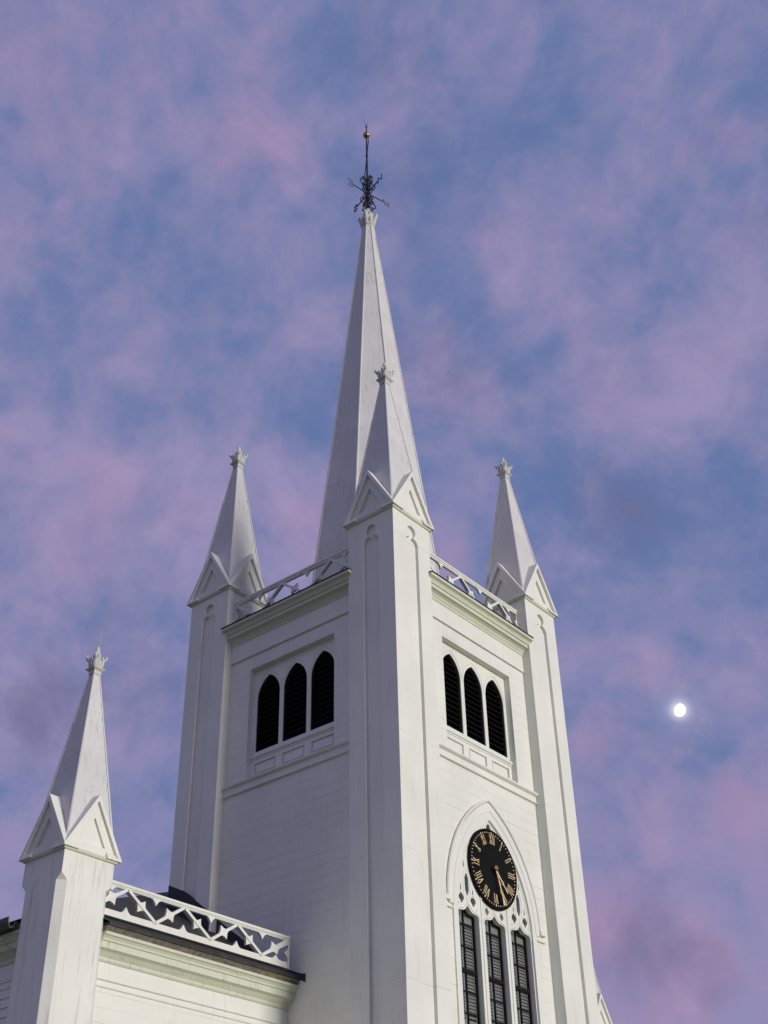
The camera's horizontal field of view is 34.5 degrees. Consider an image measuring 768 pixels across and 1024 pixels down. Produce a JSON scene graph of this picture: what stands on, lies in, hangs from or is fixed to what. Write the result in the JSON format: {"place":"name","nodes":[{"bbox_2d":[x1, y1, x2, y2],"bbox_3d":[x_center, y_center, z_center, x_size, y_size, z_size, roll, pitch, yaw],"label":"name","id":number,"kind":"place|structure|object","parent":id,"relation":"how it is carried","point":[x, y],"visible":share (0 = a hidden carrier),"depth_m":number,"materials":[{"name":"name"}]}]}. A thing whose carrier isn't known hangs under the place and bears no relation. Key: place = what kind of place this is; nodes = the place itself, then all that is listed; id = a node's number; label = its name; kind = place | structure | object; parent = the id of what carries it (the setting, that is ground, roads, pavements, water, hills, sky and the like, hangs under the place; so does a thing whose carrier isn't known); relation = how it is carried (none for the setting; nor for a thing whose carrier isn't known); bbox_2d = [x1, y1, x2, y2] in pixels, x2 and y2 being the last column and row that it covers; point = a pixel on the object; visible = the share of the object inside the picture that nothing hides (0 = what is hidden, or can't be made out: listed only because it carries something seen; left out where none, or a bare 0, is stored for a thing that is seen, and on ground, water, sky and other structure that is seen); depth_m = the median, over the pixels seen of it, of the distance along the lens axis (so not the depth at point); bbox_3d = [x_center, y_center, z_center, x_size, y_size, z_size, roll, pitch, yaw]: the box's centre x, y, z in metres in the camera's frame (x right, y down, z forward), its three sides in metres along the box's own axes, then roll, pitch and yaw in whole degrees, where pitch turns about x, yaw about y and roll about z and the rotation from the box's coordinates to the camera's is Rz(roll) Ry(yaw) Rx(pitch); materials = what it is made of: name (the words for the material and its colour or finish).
{"place":"outdoors","nodes":[
{"label":"outdoors","id":0,"kind":"place"},
{"bbox_2d":[0,0,767,1023],"label":"sky","id":1,"kind":"structure","parent":0,"point":[572,234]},
{"bbox_2d":[674,704,685,715],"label":"moon","id":2,"kind":"object","parent":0,"point":[680,710],"visible":1,"depth_m":5754.07,"materials":[{"name":"white"}]},
{"label":"ground","id":3,"kind":"structure","parent":0,"visible":0},
{"bbox_2d":[0,208,612,1023],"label":"church","id":4,"kind":"structure","parent":3,"relation":"on","point":[374,736],"depth_m":25.58,"materials":[{"name":"white paint"}]},
{"bbox_2d":[250,637,333,776],"bbox_3d":[-1.903,4.306,27.035,2.600,2.720,0.245,-27,-43,31],"label":"belfry window","id":5,"kind":"structure","parent":4,"relation":"in","point":[293,712],"depth_m":27.12,"materials":[{"name":"black paint"}]},
{"bbox_2d":[348,123,389,211],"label":"weathervane","id":6,"kind":"object","parent":4,"relation":"on","point":[368,184],"visible":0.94,"depth_m":40.19,"materials":[{"name":"black metal"}]},
{"bbox_2d":[442,642,512,779],"bbox_3d":[1.950,4.451,27.366,0.245,2.720,2.600,-27,-43,31],"label":"belfry window","id":7,"kind":"structure","parent":4,"relation":"in","point":[476,715],"depth_m":27.51,"materials":[{"name":"black paint"}]},
{"bbox_2d":[468,828,516,910],"bbox_3d":[2.248,7.238,25.136,0.135,1.648,1.648,-27,-43,31],"label":"tower clock","id":8,"kind":"object","parent":4,"relation":"attached to","point":[492,869],"visible":1,"depth_m":25.11,"materials":[{"name":"black metal"}]},
{"bbox_2d":[447,799,545,1023],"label":"arched window","id":9,"kind":"structure","parent":4,"relation":"in","point":[485,937],"depth_m":24.44,"materials":[{"name":"black paint"}]}
]}

